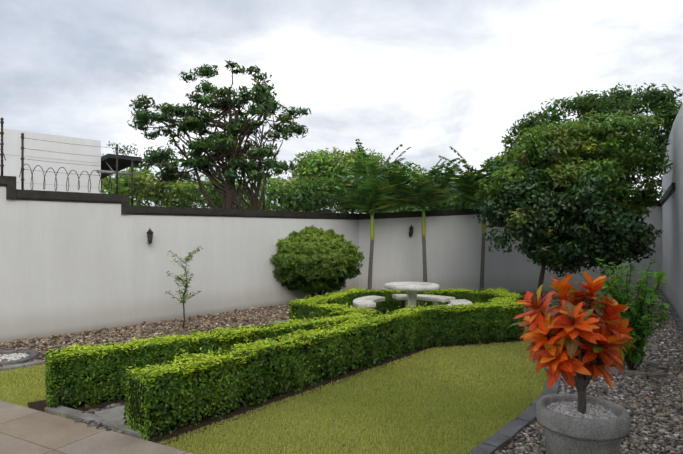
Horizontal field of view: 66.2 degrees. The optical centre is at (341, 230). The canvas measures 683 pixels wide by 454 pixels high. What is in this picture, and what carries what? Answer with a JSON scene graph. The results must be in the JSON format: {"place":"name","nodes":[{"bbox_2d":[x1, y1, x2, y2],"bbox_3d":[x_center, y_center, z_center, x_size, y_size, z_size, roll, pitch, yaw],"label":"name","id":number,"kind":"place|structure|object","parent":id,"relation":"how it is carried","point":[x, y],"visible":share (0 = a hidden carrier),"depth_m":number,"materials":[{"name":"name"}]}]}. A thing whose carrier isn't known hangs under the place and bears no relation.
{"place":"outdoors","nodes":[
{"label":"outdoors","id":0,"kind":"place"},
{"bbox_2d":[0,400,193,453],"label":"paving","id":1,"kind":"structure","parent":0,"point":[24,430],"depth_m":4.12,"materials":[{"name":"tile"}]},
{"bbox_2d":[96,162,134,175],"bbox_3d":[-5.616,-1.535,12.818,0.492,0.343,0.900,0,0,43],"label":"lean to gutter","id":2,"kind":"object","parent":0,"point":[112,171],"visible":0.79,"depth_m":12.68,"materials":[{"name":"grey metal"}]},
{"bbox_2d":[127,60,311,208],"bbox_3d":[-4.032,-1.754,17.059,6.156,7.038,2.934,0,0,1],"label":"tree","id":3,"kind":"object","parent":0,"point":[266,101],"depth_m":16.64,"materials":[{"name":"green plant"}]},
{"bbox_2d":[0,312,546,453],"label":"lawn","id":4,"kind":"structure","parent":0,"point":[316,434],"depth_m":4.62,"materials":[{"name":"green plant"}]},
{"bbox_2d":[75,402,125,432],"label":"river stones","id":5,"kind":"object","parent":4,"relation":"on","point":[98,425],"visible":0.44,"depth_m":4.43,"materials":[{"name":"grey stone"}]},
{"bbox_2d":[94,405,128,425],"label":"stepping slab","id":6,"kind":"structure","parent":4,"relation":"on","point":[114,416],"depth_m":4.57,"materials":[{"name":"concrete"}]},
{"bbox_2d":[0,319,288,370],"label":"edging","id":7,"kind":"object","parent":4,"relation":"on","point":[23,365],"visible":0.1,"depth_m":6.32,"materials":[{"name":"concrete"}]},
{"bbox_2d":[0,303,289,366],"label":"gravel","id":8,"kind":"structure","parent":4,"relation":"on","point":[54,337],"depth_m":8.49,"materials":[{"name":"gravel"}]},
{"bbox_2d":[0,353,28,361],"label":"pebble ring","id":9,"kind":"object","parent":8,"relation":"on","point":[11,356],"visible":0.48,"depth_m":6.77,"materials":[{"name":"gravel"}]},
{"bbox_2d":[0,350,38,366],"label":"pebble ring","id":10,"kind":"object","parent":8,"relation":"on","point":[33,354],"visible":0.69,"depth_m":6.69,"materials":[{"name":"grey stone"}]},
{"bbox_2d":[165,246,202,328],"bbox_3d":[-2.626,0.957,8.774,0.611,1.449,0.464,0,0,1],"label":"sapling","id":11,"kind":"object","parent":8,"relation":"on","point":[186,273],"depth_m":8.77,"materials":[{"name":"green plant"}]},
{"bbox_2d":[269,224,364,296],"bbox_3d":[-0.624,0.779,11.858,2.259,1.835,2.195,0,0,1],"label":"topiary","id":12,"kind":"object","parent":8,"relation":"on","point":[335,271],"depth_m":11.22,"materials":[{"name":"green plant"}]},
{"bbox_2d":[367,240,373,289],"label":"palm trunk","id":13,"kind":"object","parent":8,"relation":"on","point":[369,286],"visible":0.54,"depth_m":12.78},
{"bbox_2d":[370,215,374,239],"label":"crownshaft palm","id":14,"kind":"object","parent":13,"relation":"attached to","point":[372,234],"visible":0.88,"depth_m":12.77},
{"bbox_2d":[319,139,413,215],"bbox_3d":[0.601,-1.209,12.535,2.170,1.758,2.906,0,0,1],"label":"palm tree","id":15,"kind":"object","parent":14,"relation":"attached to","point":[371,213],"visible":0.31,"depth_m":12.62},
{"bbox_2d":[27,355,381,411],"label":"soil","id":16,"kind":"structure","parent":4,"relation":"on","point":[40,405],"depth_m":4.98,"materials":[{"name":"brown soil"}]},
{"bbox_2d":[45,309,373,407],"bbox_3d":[-1.205,1.352,5.928,3.754,0.650,0.468,0,0,-34],"label":"hedge row","id":17,"kind":"object","parent":16,"relation":"on","point":[131,349],"depth_m":5.12,"materials":[{"name":"green plant"}]},
{"bbox_2d":[0,335,547,390],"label":"grass","id":18,"kind":"structure","parent":4,"relation":"on","point":[430,383],"depth_m":6.05,"materials":[{"name":"green plant"}]},
{"bbox_2d":[353,295,384,309],"bbox_3d":[0.461,1.440,9.262,0.474,0.440,1.196,0,0,16],"label":"bench","id":19,"kind":"object","parent":4,"relation":"on","point":[368,301],"visible":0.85,"depth_m":9.11,"materials":[{"name":"stone"}]},
{"bbox_2d":[385,282,438,307],"bbox_3d":[1.214,1.294,9.049,0.940,0.732,0.940,0,0,1],"label":"garden table","id":20,"kind":"object","parent":4,"relation":"on","point":[411,289],"visible":0.62,"depth_m":8.93,"materials":[{"name":"stone"}]},
{"bbox_2d":[392,294,454,307],"bbox_3d":[1.517,1.440,9.770,1.196,0.440,0.474,0,0,23],"label":"bench","id":21,"kind":"object","parent":4,"relation":"on","point":[437,299],"visible":0.62,"depth_m":9.66,"materials":[{"name":"stone"}]},
{"bbox_2d":[447,299,472,305],"bbox_3d":[1.935,1.440,8.745,0.474,0.440,1.196,0,0,23],"label":"bench","id":22,"kind":"object","parent":4,"relation":"on","point":[458,301],"visible":0.31,"depth_m":8.92,"materials":[{"name":"stone"}]},
{"bbox_2d":[409,337,528,350],"bbox_3d":[1.841,1.655,7.758,1.960,0.001,0.570,0,0,-17],"label":"soil ring","id":23,"kind":"object","parent":4,"relation":"on","point":[459,344],"visible":0.17,"depth_m":7.66,"materials":[{"name":"brown soil"}]},
{"bbox_2d":[288,287,524,347],"bbox_3d":[1.192,1.357,8.857,4.110,0.631,3.698,0,0,1],"label":"hedge","id":24,"kind":"object","parent":23,"relation":"on","point":[498,301],"depth_m":7.81,"materials":[{"name":"green plant"}]},
{"bbox_2d":[466,366,560,453],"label":"edging","id":25,"kind":"object","parent":4,"relation":"on","point":[503,436],"visible":0.54,"depth_m":4.24,"materials":[{"name":"grey concrete"}]},
{"bbox_2d":[512,291,657,315],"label":"gravel","id":26,"kind":"structure","parent":4,"relation":"on","point":[568,293],"depth_m":12.73,"materials":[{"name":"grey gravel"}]},
{"bbox_2d":[422,236,426,281],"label":"palm trunk","id":27,"kind":"object","parent":26,"relation":"on","point":[424,259],"visible":0.54,"depth_m":12.82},
{"bbox_2d":[421,210,425,235],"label":"crownshaft palm","id":28,"kind":"object","parent":27,"relation":"attached to","point":[423,230],"visible":0.85,"depth_m":12.82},
{"bbox_2d":[377,158,463,209],"bbox_3d":[1.887,-1.124,12.838,2.043,1.294,2.790,0,0,1],"label":"palm tree","id":29,"kind":"object","parent":28,"relation":"attached to","point":[423,208],"visible":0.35,"depth_m":12.49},
{"bbox_2d":[479,234,484,289],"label":"palm trunk","id":30,"kind":"object","parent":26,"relation":"on","point":[482,264],"visible":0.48,"depth_m":13.01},
{"bbox_2d":[482,212,485,233],"bbox_3d":[3.548,-0.269,13.054,0.112,0.702,0.112,0,0,1],"label":"palm crownshaft","id":31,"kind":"object","parent":30,"relation":"attached to","point":[483,229],"visible":0.54,"depth_m":13.01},
{"bbox_2d":[431,146,516,206],"bbox_3d":[3.576,-1.332,13.167,2.856,1.545,2.663,0,0,1],"label":"palm tree","id":32,"kind":"object","parent":31,"relation":"attached to","point":[463,171],"visible":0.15,"depth_m":13.00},
{"bbox_2d":[474,108,672,260],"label":"tree leaves","id":33,"kind":"object","parent":26,"relation":"on","point":[608,133],"visible":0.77,"depth_m":10.72,"materials":[{"name":"green plant"}]},
{"bbox_2d":[495,134,643,268],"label":"tree shoots","id":34,"kind":"object","parent":33,"relation":"attached to","point":[520,155],"visible":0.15,"depth_m":10.51,"materials":[{"name":"green plant"}]},
{"bbox_2d":[549,132,632,286],"bbox_3d":[5.062,-0.260,11.321,2.860,3.906,1.518,0,0,1],"label":"tree trunk","id":35,"kind":"object","parent":26,"relation":"on","point":[611,193],"visible":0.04,"depth_m":10.97,"materials":[{"name":"brown plant"}]},
{"bbox_2d":[494,294,682,453],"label":"gravel","id":36,"kind":"structure","parent":4,"relation":"on","point":[540,439],"depth_m":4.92,"materials":[{"name":"grey gravel"}]},
{"bbox_2d":[473,133,670,304],"bbox_3d":[4.873,-0.361,10.786,3.942,4.113,2.746,0,0,-37],"label":"tree","id":37,"kind":"object","parent":36,"relation":"on","point":[621,233],"depth_m":10.00,"materials":[{"name":"green plant"}]},
{"bbox_2d":[536,394,629,453],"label":"plant pot","id":38,"kind":"object","parent":36,"relation":"on","point":[565,434],"visible":0.79,"depth_m":3.21,"materials":[{"name":"grey concrete"}]},
{"bbox_2d":[509,270,637,413],"bbox_3d":[1.546,0.732,3.415,0.848,0.938,0.631,0,0,1],"label":"croton","id":39,"kind":"object","parent":38,"relation":"in","point":[561,344],"depth_m":3.30,"materials":[{"name":"orange plant"}]},
{"bbox_2d":[547,401,616,418],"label":"pebbles","id":40,"kind":"object","parent":38,"relation":"in","point":[592,411],"visible":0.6,"depth_m":3.42,"materials":[{"name":"gravel"}]},
{"bbox_2d":[506,327,682,453],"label":"gravel stones","id":41,"kind":"object","parent":36,"relation":"on","point":[637,406],"visible":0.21,"depth_m":5.08,"materials":[{"name":"grey gravel"}]},
{"bbox_2d":[560,317,682,377],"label":"gravel stones","id":42,"kind":"object","parent":36,"relation":"on","point":[668,343],"visible":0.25,"depth_m":7.09,"materials":[{"name":"grey gravel"}]},
{"bbox_2d":[593,258,670,370],"bbox_3d":[3.347,1.009,6.183,1.005,1.355,0.771,0,0,1],"label":"shrub","id":43,"kind":"object","parent":42,"relation":"on","point":[642,331],"depth_m":6.07,"materials":[{"name":"green plant"}]},
{"bbox_2d":[598,292,671,317],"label":"gravel stones","id":44,"kind":"object","parent":36,"relation":"on","point":[657,304],"visible":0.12,"depth_m":11.02,"materials":[{"name":"grey gravel"}]},
{"bbox_2d":[604,359,666,377],"bbox_3d":[3.453,1.636,6.290,0.724,0.068,0.810,0,0,27],"label":"stone edging","id":45,"kind":"object","parent":36,"relation":"on","point":[644,374],"visible":0.25,"depth_m":5.95,"materials":[{"name":"grey stone"}]},
{"bbox_2d":[657,291,682,334],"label":"wall edging","id":46,"kind":"object","parent":36,"relation":"on","point":[677,319],"depth_m":10.25,"materials":[{"name":"grey concrete"}]},
{"bbox_2d":[148,346,431,444],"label":"soil","id":47,"kind":"structure","parent":0,"point":[180,430],"depth_m":5.01,"materials":[{"name":"brown soil"}]},
{"bbox_2d":[122,305,429,440],"bbox_3d":[-0.268,1.359,5.886,0.449,0.637,4.400,0,0,40],"label":"hedge row","id":48,"kind":"object","parent":47,"relation":"on","point":[175,369],"depth_m":5.01,"materials":[{"name":"green plant"}]},
{"bbox_2d":[0,0,682,213],"label":"sky","id":49,"kind":"structure","parent":0,"point":[429,77],"materials":[{"name":"white"}]},
{"bbox_2d":[270,147,479,213],"bbox_3d":[3.446,-1.902,27.743,14.965,6.696,14.023,0,0,1],"label":"thicket","id":50,"kind":"object","parent":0,"point":[315,163],"depth_m":26.14,"materials":[{"name":"green plant"}]},
{"bbox_2d":[473,83,682,205],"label":"tree","id":51,"kind":"object","parent":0,"point":[666,102],"depth_m":24.12,"materials":[{"name":"green plant"}]},
{"bbox_2d":[659,183,674,205],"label":"wall lamp","id":52,"kind":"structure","parent":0,"point":[668,193],"depth_m":11.65,"materials":[{"name":"black metal"}]},
{"label":"ground","id":53,"kind":"structure","parent":0,"visible":0},
{"bbox_2d":[0,128,100,192],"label":"neighbour building","id":54,"kind":"structure","parent":53,"relation":"on","point":[12,147],"depth_m":12.05,"materials":[{"name":"paint"}]},
{"bbox_2d":[0,153,100,187],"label":"building joints","id":55,"kind":"object","parent":54,"relation":"attached to","point":[53,158],"visible":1,"depth_m":12.03,"materials":[{"name":"grey"}]},
{"bbox_2d":[101,154,141,178],"bbox_3d":[-6.497,-1.605,13.986,3.188,0.489,0.850,0,0,43],"label":"lean to roof","id":56,"kind":"object","parent":54,"relation":"on","point":[124,161],"visible":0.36,"depth_m":13.17,"materials":[{"name":"grey metal"}]},
{"bbox_2d":[44,405,154,438],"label":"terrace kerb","id":57,"kind":"structure","parent":53,"relation":"on","point":[66,412],"depth_m":4.54,"materials":[{"name":"concrete"}]},
{"bbox_2d":[0,186,358,343],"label":"wall","id":58,"kind":"structure","parent":53,"relation":"on","point":[70,267],"depth_m":8.97,"materials":[{"name":"paint"}]},
{"bbox_2d":[146,229,152,244],"bbox_3d":[-3.390,0.105,9.236,0.122,0.320,0.210,0,0,-36],"label":"lantern","id":59,"kind":"object","parent":58,"relation":"attached to","point":[150,231],"depth_m":9.18,"materials":[{"name":"black metal"}]},
{"bbox_2d":[0,175,660,219],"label":"wall trim","id":60,"kind":"structure","parent":58,"relation":"on","point":[9,184],"depth_m":9.79,"materials":[{"name":"black paint"}]},
{"bbox_2d":[0,138,642,212],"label":"wire fence","id":61,"kind":"object","parent":60,"relation":"on","point":[199,189],"visible":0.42,"depth_m":10.14,"materials":[{"name":"black metal"}]},
{"bbox_2d":[0,117,649,213],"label":"fence posts","id":62,"kind":"object","parent":60,"relation":"on","point":[22,158],"visible":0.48,"depth_m":7.95,"materials":[{"name":"black metal"}]},
{"bbox_2d":[101,166,313,211],"bbox_3d":[-8.422,-1.058,24.105,15.185,4.395,7.583,0,0,1],"label":"thicket","id":63,"kind":"object","parent":53,"relation":"on","point":[124,182],"visible":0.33,"depth_m":21.73,"materials":[{"name":"green plant"}]},
{"bbox_2d":[102,137,194,169],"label":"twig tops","id":64,"kind":"object","parent":63,"relation":"on","point":[171,141],"visible":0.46,"depth_m":25.36,"materials":[{"name":"green plant"}]},
{"bbox_2d":[164,97,288,209],"bbox_3d":[-3.953,-1.361,17.063,4.734,6.261,1.784,0,0,1],"label":"tree trunk","id":65,"kind":"object","parent":53,"relation":"on","point":[254,187],"visible":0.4,"depth_m":16.98,"materials":[{"name":"brown plant"}]},
{"bbox_2d":[662,103,682,319],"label":"wall","id":66,"kind":"structure","parent":53,"relation":"on","point":[672,240],"depth_m":10.80,"materials":[{"name":"paint"}]},
{"bbox_2d":[359,206,661,292],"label":"back wall","id":67,"kind":"structure","parent":66,"relation":"attached to","point":[453,250],"depth_m":13.73,"materials":[{"name":"paint"}]},
{"bbox_2d":[409,224,413,236],"bbox_3d":[1.804,0.005,13.544,0.132,0.320,0.200,0,0,1],"label":"lantern","id":68,"kind":"object","parent":67,"relation":"attached to","point":[411,226],"depth_m":13.49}
]}

